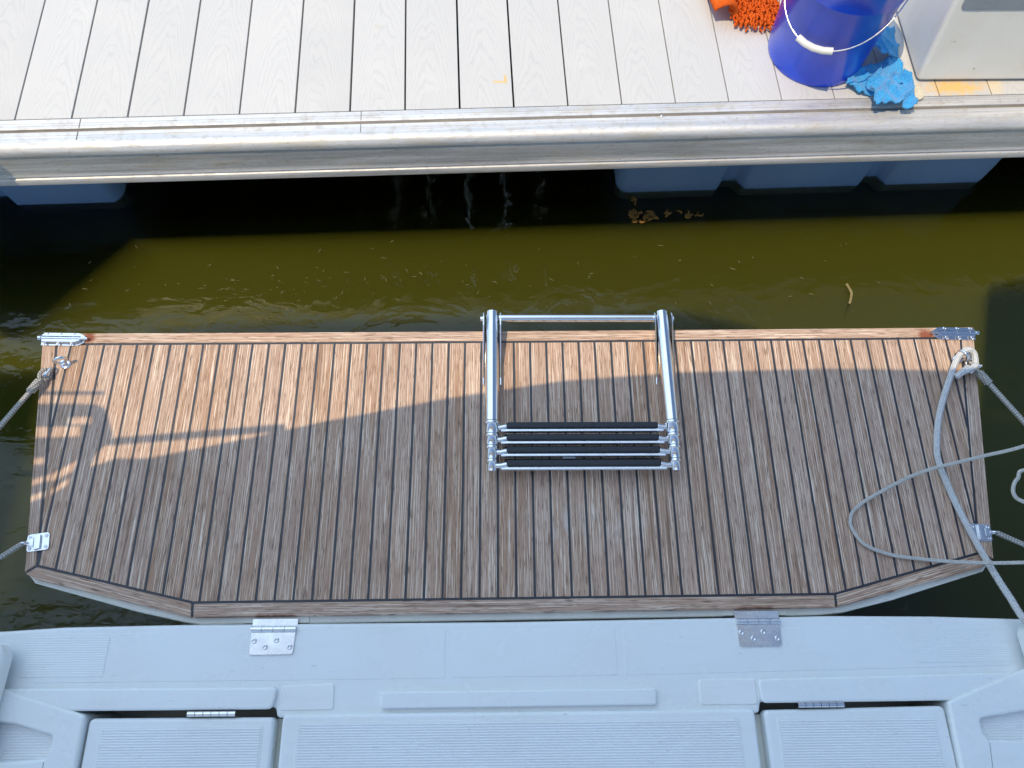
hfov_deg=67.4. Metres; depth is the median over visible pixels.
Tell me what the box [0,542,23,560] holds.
safety line
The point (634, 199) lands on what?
seaweed
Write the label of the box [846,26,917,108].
cleaning cloth
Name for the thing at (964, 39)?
dock box
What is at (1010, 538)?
safety line
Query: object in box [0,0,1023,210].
floating dock
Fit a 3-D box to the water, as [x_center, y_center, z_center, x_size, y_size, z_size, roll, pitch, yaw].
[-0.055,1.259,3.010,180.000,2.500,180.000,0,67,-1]
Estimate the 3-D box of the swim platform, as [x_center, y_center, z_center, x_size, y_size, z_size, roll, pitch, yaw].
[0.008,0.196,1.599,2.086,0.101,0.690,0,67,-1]
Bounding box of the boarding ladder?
[480,310,680,472]
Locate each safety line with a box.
[0,366,52,429]
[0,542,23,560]
[965,358,1023,425]
[996,531,1023,546]
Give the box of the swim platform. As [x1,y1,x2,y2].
[19,327,998,654]
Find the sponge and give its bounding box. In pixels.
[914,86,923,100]
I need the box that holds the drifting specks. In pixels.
[69,240,877,319]
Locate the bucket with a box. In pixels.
[768,0,907,86]
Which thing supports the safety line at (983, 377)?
attached to the swim platform
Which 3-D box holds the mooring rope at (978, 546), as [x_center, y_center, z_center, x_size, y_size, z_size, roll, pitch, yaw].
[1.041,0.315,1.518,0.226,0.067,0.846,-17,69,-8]
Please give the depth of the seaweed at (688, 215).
2.41 m
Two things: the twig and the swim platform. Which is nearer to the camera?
the swim platform
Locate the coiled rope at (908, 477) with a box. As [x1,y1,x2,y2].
[848,444,1023,564]
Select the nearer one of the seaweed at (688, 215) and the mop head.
the mop head
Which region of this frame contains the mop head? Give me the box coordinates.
[709,0,779,32]
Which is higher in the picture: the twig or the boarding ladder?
the twig
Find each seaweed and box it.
[628,208,671,223]
[630,196,636,205]
[676,209,703,218]
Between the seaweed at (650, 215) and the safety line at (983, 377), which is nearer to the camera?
the safety line at (983, 377)
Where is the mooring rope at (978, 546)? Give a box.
[933,347,1023,623]
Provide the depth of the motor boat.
1.43 m
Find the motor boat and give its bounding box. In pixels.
[0,616,1023,767]
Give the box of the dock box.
[897,0,1023,78]
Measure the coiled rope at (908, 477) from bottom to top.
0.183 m
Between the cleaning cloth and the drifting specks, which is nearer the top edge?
the cleaning cloth
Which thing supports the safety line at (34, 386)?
attached to the swim platform
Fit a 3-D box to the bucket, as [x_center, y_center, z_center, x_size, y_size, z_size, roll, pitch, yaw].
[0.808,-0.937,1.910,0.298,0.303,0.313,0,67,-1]
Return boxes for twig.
[845,283,852,303]

